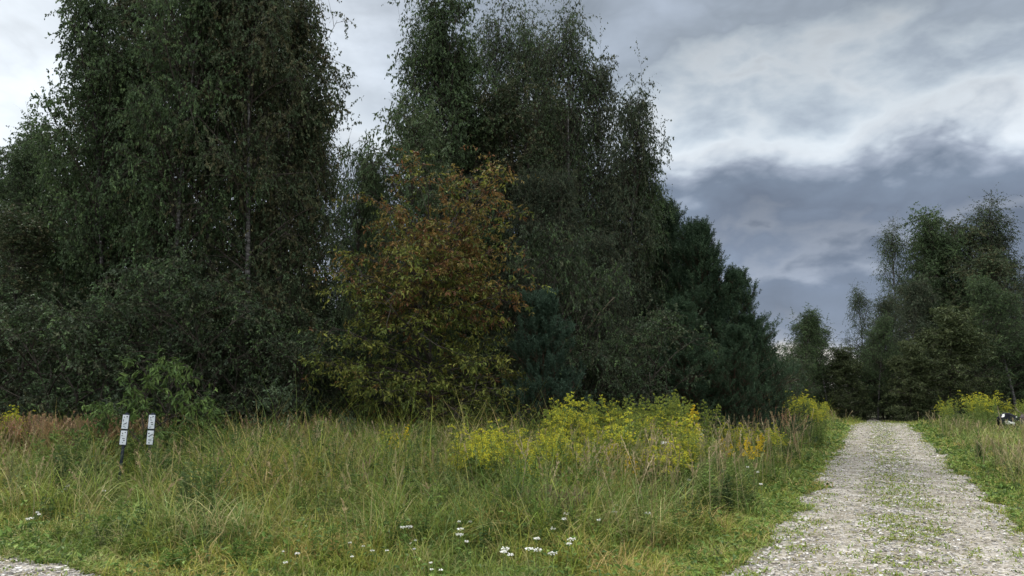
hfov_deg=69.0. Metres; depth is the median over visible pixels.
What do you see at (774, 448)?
goldenrod
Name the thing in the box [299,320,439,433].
bush
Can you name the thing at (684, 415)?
goldenrod
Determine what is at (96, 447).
tall weed
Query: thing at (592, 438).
goldenrod
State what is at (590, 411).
goldenrod
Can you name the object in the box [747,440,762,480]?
yellow flower
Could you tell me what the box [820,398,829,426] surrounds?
goldenrod
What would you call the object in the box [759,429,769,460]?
tall weed
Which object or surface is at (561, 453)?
goldenrod
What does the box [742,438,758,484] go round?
yellow flower
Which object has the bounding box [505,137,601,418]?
birch tree
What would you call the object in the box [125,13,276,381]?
birch tree
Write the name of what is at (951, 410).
goldenrod
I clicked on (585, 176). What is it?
birch tree
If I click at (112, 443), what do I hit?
tall weed
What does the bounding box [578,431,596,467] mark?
goldenrod
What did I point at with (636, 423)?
goldenrod
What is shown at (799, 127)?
sky
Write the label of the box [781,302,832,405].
birch tree
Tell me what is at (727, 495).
tall weed
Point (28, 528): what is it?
white flower
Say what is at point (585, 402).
goldenrod
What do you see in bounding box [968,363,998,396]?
birch tree
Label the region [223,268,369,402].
bush
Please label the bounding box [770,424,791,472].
goldenrod
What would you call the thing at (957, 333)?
leafy tree
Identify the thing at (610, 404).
goldenrod
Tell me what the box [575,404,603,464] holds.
goldenrod
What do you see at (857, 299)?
birch tree
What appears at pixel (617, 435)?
goldenrod
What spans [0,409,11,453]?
goldenrod
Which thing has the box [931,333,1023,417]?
bush
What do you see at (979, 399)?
goldenrod
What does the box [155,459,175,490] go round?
tall weed
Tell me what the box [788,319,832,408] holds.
birch tree
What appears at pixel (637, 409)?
goldenrod
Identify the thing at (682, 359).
pine tree
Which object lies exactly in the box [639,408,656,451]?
goldenrod
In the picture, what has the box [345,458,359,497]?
tall weed
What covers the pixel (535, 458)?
goldenrod
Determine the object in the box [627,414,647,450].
goldenrod
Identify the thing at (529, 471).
goldenrod
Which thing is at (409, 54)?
birch tree
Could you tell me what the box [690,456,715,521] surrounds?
tall weed
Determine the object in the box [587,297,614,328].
broken branch
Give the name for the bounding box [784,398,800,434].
goldenrod
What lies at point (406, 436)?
tall weed
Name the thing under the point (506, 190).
birch tree
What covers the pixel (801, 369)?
bush
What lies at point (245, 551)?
meadow herbs
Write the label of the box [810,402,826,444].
goldenrod
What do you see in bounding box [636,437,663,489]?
goldenrod
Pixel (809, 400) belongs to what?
goldenrod
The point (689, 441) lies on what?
goldenrod
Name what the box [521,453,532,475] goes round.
tall weed
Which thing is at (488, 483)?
tall weed
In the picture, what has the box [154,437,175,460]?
tall weed
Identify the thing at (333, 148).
birch tree
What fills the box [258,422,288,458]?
tall weed
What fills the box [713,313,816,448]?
pine tree
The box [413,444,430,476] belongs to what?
tall weed
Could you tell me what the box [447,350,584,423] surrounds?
bush
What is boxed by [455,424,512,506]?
goldenrod
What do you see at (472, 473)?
tall weed
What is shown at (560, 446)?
goldenrod
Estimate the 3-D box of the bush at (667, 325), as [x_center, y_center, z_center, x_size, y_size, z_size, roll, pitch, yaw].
[2.868,2.252,16.550,3.572,4.397,3.641,7,-10,-40]
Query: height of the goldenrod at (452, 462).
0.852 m
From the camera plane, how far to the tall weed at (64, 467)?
10.30 m
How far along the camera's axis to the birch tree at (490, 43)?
24.09 m
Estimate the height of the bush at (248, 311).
4.978 m
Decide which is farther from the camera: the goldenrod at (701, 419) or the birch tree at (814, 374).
the birch tree at (814, 374)
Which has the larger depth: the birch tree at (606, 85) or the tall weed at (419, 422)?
the birch tree at (606, 85)
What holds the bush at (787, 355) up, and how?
on the ground at (882, 420)
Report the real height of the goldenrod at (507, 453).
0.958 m
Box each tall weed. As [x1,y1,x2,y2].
[34,437,58,478]
[45,442,70,497]
[46,423,70,469]
[58,428,90,492]
[74,434,88,467]
[81,462,95,489]
[84,456,98,487]
[85,432,104,470]
[86,427,112,461]
[101,431,116,462]
[114,428,136,481]
[120,429,138,470]
[126,437,139,471]
[140,444,159,488]
[154,427,170,454]
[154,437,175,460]
[155,450,173,479]
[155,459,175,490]
[159,446,172,467]
[174,461,197,519]
[177,447,192,487]
[194,424,215,463]
[201,463,215,497]
[202,455,232,515]
[209,488,224,524]
[217,433,229,463]
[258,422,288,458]
[311,417,334,459]
[329,489,349,529]
[344,472,364,511]
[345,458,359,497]
[364,448,387,486]
[398,424,419,454]
[406,463,426,505]
[409,417,434,465]
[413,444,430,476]
[422,420,440,455]
[437,459,454,500]
[465,450,492,494]
[466,457,487,498]
[478,465,502,495]
[490,476,515,530]
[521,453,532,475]
[616,448,642,491]
[637,482,648,511]
[656,477,674,499]
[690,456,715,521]
[702,468,713,495]
[710,481,723,517]
[718,469,733,515]
[721,454,740,505]
[737,463,757,505]
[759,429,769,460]
[780,425,796,462]
[785,419,793,445]
[978,440,985,457]
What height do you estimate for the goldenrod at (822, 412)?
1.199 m
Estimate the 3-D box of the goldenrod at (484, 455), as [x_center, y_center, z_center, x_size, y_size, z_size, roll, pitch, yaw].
[-0.321,2.236,8.832,0.483,1.214,0.639,-2,-8,13]
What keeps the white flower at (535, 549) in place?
on the ground at (882, 420)
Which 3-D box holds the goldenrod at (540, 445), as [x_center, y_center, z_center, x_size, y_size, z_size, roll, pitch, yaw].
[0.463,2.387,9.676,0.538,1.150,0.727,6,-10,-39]
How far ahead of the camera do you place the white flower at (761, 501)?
9.27 m
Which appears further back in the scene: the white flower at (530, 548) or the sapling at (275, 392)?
the sapling at (275, 392)
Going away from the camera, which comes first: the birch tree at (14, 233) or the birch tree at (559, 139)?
the birch tree at (14, 233)
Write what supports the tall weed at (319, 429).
on the ground at (882, 420)
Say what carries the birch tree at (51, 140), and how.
on the ground at (882, 420)
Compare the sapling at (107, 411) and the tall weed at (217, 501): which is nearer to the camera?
the tall weed at (217, 501)
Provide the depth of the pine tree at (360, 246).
20.36 m
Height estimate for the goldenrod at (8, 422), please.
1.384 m
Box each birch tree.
[0,98,75,391]
[0,129,80,412]
[0,196,99,421]
[3,0,193,419]
[3,28,175,416]
[30,81,170,402]
[34,0,224,429]
[77,0,273,428]
[106,0,299,425]
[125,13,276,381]
[147,0,342,431]
[164,50,326,390]
[197,0,361,424]
[204,35,351,299]
[222,82,356,409]
[254,79,351,425]
[321,227,379,406]
[361,233,408,410]
[367,0,510,423]
[375,0,476,419]
[391,33,527,415]
[451,116,524,397]
[460,47,604,419]
[462,0,537,418]
[477,0,573,371]
[477,133,564,426]
[495,191,643,427]
[504,0,598,388]
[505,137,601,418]
[508,81,610,321]
[509,0,620,350]
[533,16,648,406]
[546,125,638,275]
[566,209,658,409]
[581,40,674,397]
[594,164,667,275]
[610,138,679,387]
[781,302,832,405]
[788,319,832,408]
[796,315,849,409]
[837,281,877,403]
[852,310,901,419]
[856,281,907,418]
[869,210,916,390]
[873,259,948,409]
[884,204,961,401]
[893,201,981,411]
[899,228,984,394]
[915,209,1023,397]
[931,238,1023,398]
[957,182,1023,410]
[962,270,1023,413]
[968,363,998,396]
[969,220,1023,393]
[999,341,1023,411]
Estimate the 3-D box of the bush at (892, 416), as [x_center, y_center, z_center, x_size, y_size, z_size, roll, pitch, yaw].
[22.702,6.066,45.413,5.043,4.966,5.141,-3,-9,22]
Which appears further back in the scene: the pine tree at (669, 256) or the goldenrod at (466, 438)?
the pine tree at (669, 256)
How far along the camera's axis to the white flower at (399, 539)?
6.84 m
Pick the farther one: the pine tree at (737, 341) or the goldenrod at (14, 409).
the pine tree at (737, 341)
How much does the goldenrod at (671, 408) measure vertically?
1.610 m
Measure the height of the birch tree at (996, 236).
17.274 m
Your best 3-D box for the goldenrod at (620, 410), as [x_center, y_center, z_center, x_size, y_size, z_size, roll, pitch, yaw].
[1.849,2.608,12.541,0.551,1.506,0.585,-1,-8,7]
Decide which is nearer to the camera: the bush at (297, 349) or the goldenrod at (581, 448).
the goldenrod at (581, 448)
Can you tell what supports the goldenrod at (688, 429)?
on the ground at (882, 420)
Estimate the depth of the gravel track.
8.97 m
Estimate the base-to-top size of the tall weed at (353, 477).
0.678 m
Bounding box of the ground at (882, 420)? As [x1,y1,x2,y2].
[1,399,1022,575]
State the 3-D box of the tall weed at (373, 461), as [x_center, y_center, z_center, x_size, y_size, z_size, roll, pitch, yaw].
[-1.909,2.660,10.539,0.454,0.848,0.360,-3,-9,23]
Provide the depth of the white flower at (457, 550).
6.69 m
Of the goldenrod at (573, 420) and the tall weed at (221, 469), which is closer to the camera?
the tall weed at (221, 469)
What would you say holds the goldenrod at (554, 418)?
on the ground at (882, 420)
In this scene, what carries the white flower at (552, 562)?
on the ground at (882, 420)
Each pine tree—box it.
[330,166,422,425]
[486,286,600,438]
[618,196,786,424]
[623,215,758,419]
[636,295,755,444]
[646,220,807,431]
[680,265,812,430]
[689,323,802,442]
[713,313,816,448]
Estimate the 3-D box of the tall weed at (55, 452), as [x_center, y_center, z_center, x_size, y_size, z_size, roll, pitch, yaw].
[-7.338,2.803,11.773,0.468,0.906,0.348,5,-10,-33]
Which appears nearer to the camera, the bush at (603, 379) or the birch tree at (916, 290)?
the bush at (603, 379)
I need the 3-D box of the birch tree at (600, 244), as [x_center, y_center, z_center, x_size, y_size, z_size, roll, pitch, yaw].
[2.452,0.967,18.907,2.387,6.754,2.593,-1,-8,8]
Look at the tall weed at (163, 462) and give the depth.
10.86 m
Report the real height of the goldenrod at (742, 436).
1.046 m
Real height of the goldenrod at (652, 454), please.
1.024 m
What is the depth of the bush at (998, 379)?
46.98 m
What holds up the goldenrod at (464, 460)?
on the ground at (882, 420)
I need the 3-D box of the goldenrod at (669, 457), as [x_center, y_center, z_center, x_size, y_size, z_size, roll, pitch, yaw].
[2.011,2.445,9.626,0.646,1.021,0.478,4,-9,-28]
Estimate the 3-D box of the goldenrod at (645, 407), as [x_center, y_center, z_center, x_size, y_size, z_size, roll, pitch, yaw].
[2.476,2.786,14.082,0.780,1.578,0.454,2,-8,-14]
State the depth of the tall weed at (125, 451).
12.07 m
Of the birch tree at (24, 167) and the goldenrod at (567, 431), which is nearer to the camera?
the goldenrod at (567, 431)
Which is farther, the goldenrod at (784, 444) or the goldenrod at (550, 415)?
the goldenrod at (784, 444)
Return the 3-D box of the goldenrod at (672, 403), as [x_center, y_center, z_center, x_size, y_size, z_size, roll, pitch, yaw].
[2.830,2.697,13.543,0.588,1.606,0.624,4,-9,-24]
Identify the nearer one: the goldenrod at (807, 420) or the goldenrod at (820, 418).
the goldenrod at (820, 418)
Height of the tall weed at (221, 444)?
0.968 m
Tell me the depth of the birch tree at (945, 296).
59.91 m
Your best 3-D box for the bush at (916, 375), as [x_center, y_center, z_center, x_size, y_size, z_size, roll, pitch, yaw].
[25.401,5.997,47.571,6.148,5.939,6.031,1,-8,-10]
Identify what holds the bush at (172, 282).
on the ground at (882, 420)
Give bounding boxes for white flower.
[25,517,33,542]
[32,513,40,546]
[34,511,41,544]
[394,526,404,556]
[455,534,462,565]
[465,540,474,575]
[500,550,508,573]
[501,546,509,574]
[507,553,517,575]
[525,547,532,574]
[533,547,541,575]
[534,537,539,575]
[548,551,556,575]
[567,537,577,574]
[759,483,764,517]
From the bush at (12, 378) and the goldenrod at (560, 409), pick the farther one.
the bush at (12, 378)
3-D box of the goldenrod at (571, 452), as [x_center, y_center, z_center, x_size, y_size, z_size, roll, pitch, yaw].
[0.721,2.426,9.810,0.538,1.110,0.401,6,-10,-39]
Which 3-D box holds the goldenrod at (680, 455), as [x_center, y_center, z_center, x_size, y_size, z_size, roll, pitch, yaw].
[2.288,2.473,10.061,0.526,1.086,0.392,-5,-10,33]
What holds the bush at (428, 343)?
on the ground at (882, 420)
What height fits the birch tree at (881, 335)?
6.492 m
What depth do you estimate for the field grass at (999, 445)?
16.67 m
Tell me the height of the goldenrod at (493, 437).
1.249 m
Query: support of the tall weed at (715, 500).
on the ground at (882, 420)
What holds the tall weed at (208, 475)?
on the ground at (882, 420)
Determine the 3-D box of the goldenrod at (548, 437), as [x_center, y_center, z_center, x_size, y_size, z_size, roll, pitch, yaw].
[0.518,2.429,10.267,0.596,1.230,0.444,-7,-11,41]
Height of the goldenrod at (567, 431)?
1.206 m
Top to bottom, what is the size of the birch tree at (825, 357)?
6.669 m
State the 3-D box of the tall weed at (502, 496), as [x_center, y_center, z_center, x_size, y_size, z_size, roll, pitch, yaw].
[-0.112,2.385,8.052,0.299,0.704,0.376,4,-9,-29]
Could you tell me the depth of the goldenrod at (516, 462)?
9.53 m
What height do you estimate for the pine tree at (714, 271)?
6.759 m
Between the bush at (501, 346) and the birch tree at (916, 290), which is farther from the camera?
the birch tree at (916, 290)
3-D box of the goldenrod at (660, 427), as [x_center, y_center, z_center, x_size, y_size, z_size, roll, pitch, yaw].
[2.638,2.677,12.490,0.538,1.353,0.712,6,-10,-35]
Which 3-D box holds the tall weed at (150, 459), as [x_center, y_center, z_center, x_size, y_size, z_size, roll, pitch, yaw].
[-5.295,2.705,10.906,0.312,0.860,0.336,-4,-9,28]
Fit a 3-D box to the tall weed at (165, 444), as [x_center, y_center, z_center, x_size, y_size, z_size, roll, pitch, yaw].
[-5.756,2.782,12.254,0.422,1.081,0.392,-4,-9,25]
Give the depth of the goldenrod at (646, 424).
11.78 m
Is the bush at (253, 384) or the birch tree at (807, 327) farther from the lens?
the birch tree at (807, 327)
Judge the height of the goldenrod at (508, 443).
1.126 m
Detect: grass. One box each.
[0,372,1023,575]
[0,407,808,467]
[0,409,827,554]
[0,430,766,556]
[792,410,1023,492]
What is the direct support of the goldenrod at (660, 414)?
on the ground at (882, 420)
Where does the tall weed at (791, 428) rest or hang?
on the ground at (882, 420)
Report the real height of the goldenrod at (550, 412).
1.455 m
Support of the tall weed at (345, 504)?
on the ground at (882, 420)
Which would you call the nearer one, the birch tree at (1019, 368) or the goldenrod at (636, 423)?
the goldenrod at (636, 423)
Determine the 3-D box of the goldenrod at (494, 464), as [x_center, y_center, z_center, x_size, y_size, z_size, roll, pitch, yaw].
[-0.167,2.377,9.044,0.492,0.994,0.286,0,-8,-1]
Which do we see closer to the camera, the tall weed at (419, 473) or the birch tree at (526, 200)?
the tall weed at (419, 473)
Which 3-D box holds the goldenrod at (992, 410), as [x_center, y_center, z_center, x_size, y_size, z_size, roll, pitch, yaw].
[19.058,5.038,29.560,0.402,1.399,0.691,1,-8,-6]
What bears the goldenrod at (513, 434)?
on the ground at (882, 420)
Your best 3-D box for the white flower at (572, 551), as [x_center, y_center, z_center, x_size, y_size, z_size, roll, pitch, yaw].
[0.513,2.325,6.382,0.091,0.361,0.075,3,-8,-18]
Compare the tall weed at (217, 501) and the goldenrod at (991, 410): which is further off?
the goldenrod at (991, 410)
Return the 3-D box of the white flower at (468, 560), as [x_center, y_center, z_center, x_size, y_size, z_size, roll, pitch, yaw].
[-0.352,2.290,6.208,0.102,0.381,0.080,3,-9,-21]
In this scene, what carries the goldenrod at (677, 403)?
on the ground at (882, 420)
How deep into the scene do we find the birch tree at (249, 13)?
17.52 m
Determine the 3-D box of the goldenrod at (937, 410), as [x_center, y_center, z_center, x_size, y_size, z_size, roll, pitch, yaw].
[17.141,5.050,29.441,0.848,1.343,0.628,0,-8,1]
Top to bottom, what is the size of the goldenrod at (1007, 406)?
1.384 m
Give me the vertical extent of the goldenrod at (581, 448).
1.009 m
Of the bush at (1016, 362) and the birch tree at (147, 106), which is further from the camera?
the bush at (1016, 362)
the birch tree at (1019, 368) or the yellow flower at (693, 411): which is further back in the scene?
the birch tree at (1019, 368)
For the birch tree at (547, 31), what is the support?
on the ground at (882, 420)
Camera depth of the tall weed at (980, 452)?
17.36 m
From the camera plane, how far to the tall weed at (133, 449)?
12.34 m
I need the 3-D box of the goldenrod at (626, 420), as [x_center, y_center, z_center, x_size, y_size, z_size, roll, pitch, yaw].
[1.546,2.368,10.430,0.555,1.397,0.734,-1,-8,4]
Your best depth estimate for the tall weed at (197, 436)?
12.22 m
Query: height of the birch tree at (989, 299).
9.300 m
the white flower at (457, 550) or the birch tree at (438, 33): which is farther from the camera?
the birch tree at (438, 33)
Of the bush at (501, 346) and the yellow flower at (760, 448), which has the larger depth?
the bush at (501, 346)
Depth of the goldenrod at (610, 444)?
11.04 m
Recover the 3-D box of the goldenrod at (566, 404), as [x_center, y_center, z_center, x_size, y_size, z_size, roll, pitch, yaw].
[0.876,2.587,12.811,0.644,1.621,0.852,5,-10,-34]
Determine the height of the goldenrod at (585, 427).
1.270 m
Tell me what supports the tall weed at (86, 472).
on the ground at (882, 420)
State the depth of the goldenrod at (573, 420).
11.96 m
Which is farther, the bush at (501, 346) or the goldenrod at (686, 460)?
the bush at (501, 346)
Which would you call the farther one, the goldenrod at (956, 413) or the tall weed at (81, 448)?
the goldenrod at (956, 413)
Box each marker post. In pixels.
[117,413,129,492]
[146,413,155,449]
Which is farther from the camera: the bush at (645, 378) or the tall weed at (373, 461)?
the bush at (645, 378)
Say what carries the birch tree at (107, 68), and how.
on the ground at (882, 420)
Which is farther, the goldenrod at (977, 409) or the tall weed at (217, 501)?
the goldenrod at (977, 409)
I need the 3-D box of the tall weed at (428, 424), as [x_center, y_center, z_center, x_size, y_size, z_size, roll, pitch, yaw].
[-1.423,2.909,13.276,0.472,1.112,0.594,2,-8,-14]
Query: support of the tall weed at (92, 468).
on the ground at (882, 420)
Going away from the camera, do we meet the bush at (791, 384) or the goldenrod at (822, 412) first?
the goldenrod at (822, 412)
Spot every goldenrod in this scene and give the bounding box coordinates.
[0,405,24,464]
[0,406,28,465]
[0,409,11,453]
[5,405,34,457]
[378,428,396,448]
[389,424,408,454]
[446,447,460,489]
[447,424,495,477]
[447,432,482,496]
[451,423,483,480]
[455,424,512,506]
[455,440,477,489]
[466,426,504,508]
[474,420,501,449]
[474,421,508,480]
[479,442,516,501]
[485,419,513,457]
[492,442,513,471]
[497,428,520,462]
[497,452,532,475]
[505,419,533,455]
[514,432,531,460]
[515,454,544,511]
[527,428,571,469]
[529,449,563,469]
[533,420,565,459]
[536,426,558,455]
[537,413,568,437]
[538,393,584,430]
[540,404,561,435]
[541,421,581,478]
[542,394,586,440]
[542,401,565,431]
[543,429,583,485]
[544,401,562,426]
[544,409,566,431]
[549,391,585,420]
[549,418,582,448]
[554,430,584,478]
[568,413,603,444]
[569,415,582,456]
[571,394,602,424]
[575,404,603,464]
[575,435,592,470]
[578,418,617,445]
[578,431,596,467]
[580,398,605,435]
[585,400,619,429]
[587,398,605,434]
[587,428,625,478]
[588,433,623,474]
[589,394,630,447]
[604,407,640,476]
[606,397,645,439]
[606,430,624,478]
[610,409,628,444]
[611,398,632,433]
[614,403,644,477]
[627,393,656,424]
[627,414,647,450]
[635,401,650,424]
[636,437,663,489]
[637,414,659,454]
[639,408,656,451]
[639,436,658,478]
[643,392,670,447]
[646,439,692,508]
[647,396,678,440]
[649,393,682,451]
[651,393,682,438]
[652,408,684,454]
[652,415,689,486]
[655,447,681,484]
[661,397,690,446]
[662,431,698,494]
[663,405,704,484]
[664,389,689,429]
[665,397,689,452]
[674,437,698,504]
[675,425,716,502]
[681,425,704,490]
[687,399,724,471]
[689,403,708,448]
[715,416,733,450]
[732,423,746,465]
[733,423,758,471]
[747,423,762,456]
[763,422,782,470]
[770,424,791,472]
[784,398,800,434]
[790,398,803,435]
[794,389,815,437]
[794,401,822,439]
[801,408,812,434]
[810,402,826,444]
[810,403,829,439]
[819,402,828,426]
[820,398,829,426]
[933,399,954,429]
[936,395,953,421]
[939,403,950,432]
[943,404,954,431]
[948,398,960,427]
[955,390,984,422]
[962,392,981,427]
[964,398,985,432]
[971,392,998,429]
[972,390,998,424]
[976,395,989,430]
[981,394,1003,428]
[984,399,997,426]
[994,398,1015,414]
[1016,399,1023,416]
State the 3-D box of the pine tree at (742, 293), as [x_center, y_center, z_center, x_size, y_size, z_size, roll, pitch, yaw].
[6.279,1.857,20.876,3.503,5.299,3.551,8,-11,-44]
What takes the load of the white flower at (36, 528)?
on the ground at (882, 420)
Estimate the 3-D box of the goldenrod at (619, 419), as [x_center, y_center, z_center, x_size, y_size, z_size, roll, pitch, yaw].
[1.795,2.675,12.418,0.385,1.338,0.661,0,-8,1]
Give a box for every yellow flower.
[386,424,408,466]
[606,440,618,460]
[624,451,639,496]
[685,405,699,463]
[728,440,739,475]
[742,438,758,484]
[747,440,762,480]
[755,433,767,470]
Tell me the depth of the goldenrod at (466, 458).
9.47 m
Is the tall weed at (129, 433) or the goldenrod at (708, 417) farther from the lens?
the goldenrod at (708, 417)
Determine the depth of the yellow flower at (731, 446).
12.86 m
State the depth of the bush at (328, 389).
20.63 m
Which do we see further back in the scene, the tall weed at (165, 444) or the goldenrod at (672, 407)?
the goldenrod at (672, 407)
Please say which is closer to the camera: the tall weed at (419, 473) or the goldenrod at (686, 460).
the tall weed at (419, 473)
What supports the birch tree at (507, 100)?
on the ground at (882, 420)
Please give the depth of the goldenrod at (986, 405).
26.61 m
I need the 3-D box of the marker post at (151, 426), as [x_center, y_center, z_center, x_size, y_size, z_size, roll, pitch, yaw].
[-5.574,2.568,11.446,0.108,1.280,0.058,2,-8,-3]
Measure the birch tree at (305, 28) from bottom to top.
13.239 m
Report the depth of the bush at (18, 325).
15.10 m
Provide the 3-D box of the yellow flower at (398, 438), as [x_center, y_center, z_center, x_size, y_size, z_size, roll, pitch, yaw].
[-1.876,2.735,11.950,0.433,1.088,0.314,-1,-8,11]
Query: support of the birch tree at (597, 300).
on the ground at (882, 420)
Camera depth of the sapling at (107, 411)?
12.62 m
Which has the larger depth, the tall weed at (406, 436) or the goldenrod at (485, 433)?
the tall weed at (406, 436)
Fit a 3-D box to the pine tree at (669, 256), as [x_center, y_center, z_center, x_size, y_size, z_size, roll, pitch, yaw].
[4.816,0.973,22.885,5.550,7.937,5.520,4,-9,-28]
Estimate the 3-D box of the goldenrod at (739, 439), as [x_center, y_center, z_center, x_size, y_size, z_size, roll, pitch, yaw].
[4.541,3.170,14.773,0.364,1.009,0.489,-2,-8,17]
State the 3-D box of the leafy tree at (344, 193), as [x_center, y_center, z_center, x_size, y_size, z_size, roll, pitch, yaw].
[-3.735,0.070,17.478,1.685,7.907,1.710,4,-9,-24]
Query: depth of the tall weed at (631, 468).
10.09 m
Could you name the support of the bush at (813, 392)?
on the ground at (882, 420)
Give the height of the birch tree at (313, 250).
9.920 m
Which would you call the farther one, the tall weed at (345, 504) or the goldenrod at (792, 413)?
the goldenrod at (792, 413)
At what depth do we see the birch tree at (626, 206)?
27.62 m
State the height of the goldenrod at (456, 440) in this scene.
1.181 m
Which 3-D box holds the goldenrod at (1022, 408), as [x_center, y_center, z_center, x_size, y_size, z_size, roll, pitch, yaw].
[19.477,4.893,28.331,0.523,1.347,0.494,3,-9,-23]
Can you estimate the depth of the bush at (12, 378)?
16.83 m
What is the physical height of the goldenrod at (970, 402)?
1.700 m
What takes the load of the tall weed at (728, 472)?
on the ground at (882, 420)
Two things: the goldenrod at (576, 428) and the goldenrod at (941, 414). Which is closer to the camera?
the goldenrod at (576, 428)
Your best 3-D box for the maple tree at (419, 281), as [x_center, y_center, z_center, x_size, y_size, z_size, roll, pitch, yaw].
[-1.642,0.523,15.174,5.311,7.899,5.552,2,-8,-17]
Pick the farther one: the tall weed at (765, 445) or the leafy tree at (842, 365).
the leafy tree at (842, 365)
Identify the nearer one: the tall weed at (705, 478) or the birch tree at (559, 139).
the tall weed at (705, 478)
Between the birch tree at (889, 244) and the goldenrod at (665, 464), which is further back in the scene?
the birch tree at (889, 244)
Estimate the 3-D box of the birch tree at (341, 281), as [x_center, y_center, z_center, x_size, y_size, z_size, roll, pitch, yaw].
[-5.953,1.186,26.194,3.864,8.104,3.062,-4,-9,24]
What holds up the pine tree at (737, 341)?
on the ground at (882, 420)
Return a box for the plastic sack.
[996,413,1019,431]
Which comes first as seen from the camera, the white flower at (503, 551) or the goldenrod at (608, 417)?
the white flower at (503, 551)
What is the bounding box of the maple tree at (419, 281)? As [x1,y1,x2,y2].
[297,145,562,452]
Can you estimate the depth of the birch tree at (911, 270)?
62.99 m
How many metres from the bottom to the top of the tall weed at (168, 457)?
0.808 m
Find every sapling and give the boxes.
[49,394,140,467]
[84,345,217,469]
[137,390,241,459]
[249,375,298,436]
[334,408,357,441]
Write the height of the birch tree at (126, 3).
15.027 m
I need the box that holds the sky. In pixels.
[0,0,1023,385]
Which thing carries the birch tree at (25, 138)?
on the ground at (882, 420)
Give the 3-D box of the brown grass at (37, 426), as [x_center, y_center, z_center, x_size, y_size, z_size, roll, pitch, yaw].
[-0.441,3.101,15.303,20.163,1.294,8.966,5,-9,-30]
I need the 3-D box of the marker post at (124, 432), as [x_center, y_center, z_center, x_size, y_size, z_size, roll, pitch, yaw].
[-5.942,2.552,11.348,0.108,1.285,0.058,3,-8,-3]
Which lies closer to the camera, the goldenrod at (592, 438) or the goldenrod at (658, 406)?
the goldenrod at (592, 438)
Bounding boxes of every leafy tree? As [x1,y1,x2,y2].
[320,136,387,415]
[338,81,483,423]
[822,344,880,419]
[872,339,950,421]
[893,305,1016,420]
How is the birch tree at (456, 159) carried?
on the ground at (882, 420)
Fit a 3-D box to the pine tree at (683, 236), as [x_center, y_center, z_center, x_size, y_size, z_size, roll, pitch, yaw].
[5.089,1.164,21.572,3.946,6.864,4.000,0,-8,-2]
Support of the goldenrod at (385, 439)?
on the ground at (882, 420)
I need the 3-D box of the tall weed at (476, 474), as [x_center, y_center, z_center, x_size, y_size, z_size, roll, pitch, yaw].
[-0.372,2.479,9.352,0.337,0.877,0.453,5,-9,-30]
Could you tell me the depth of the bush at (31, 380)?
20.95 m
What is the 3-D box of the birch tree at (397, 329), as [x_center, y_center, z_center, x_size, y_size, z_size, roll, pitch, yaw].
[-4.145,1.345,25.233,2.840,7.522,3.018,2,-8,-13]
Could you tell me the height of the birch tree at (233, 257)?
15.369 m
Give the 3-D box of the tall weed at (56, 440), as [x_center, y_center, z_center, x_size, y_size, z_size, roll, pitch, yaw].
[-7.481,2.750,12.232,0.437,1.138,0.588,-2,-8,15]
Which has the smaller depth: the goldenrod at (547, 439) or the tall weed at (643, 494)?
the tall weed at (643, 494)
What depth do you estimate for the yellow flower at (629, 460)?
9.93 m
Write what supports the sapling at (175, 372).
on the ground at (882, 420)
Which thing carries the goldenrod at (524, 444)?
on the ground at (882, 420)
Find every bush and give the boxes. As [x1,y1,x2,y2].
[0,262,119,420]
[0,283,173,456]
[0,333,90,412]
[10,239,267,446]
[98,263,340,440]
[180,286,378,446]
[214,330,322,425]
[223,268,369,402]
[256,349,355,427]
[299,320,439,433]
[304,280,456,414]
[320,270,501,419]
[350,331,482,422]
[407,328,530,431]
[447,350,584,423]
[527,319,644,427]
[572,293,718,432]
[595,310,721,413]
[761,362,817,399]
[762,344,801,401]
[767,338,823,413]
[792,359,847,414]
[799,362,870,417]
[816,341,896,418]
[846,349,926,419]
[862,338,976,417]
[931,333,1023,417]
[941,323,1023,415]
[984,329,1023,411]
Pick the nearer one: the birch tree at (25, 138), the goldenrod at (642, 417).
the goldenrod at (642, 417)
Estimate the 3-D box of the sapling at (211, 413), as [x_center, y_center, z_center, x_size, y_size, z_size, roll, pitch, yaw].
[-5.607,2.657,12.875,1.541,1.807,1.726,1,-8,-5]
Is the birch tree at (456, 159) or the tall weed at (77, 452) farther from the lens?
the birch tree at (456, 159)
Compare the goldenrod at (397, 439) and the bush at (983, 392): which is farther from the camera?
the bush at (983, 392)
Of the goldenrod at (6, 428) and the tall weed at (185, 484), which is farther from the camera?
the goldenrod at (6, 428)
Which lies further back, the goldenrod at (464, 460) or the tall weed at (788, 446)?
the tall weed at (788, 446)
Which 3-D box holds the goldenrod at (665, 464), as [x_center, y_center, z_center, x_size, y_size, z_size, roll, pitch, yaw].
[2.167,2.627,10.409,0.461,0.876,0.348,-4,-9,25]
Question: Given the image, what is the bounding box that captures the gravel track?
[0,418,1023,575]
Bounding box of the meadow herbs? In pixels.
[0,411,1023,570]
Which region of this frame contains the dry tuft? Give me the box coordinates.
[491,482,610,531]
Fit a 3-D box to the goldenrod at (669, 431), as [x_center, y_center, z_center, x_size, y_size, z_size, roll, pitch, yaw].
[2.301,2.484,10.803,0.627,1.269,0.365,0,-8,-2]
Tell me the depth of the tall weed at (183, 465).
10.40 m

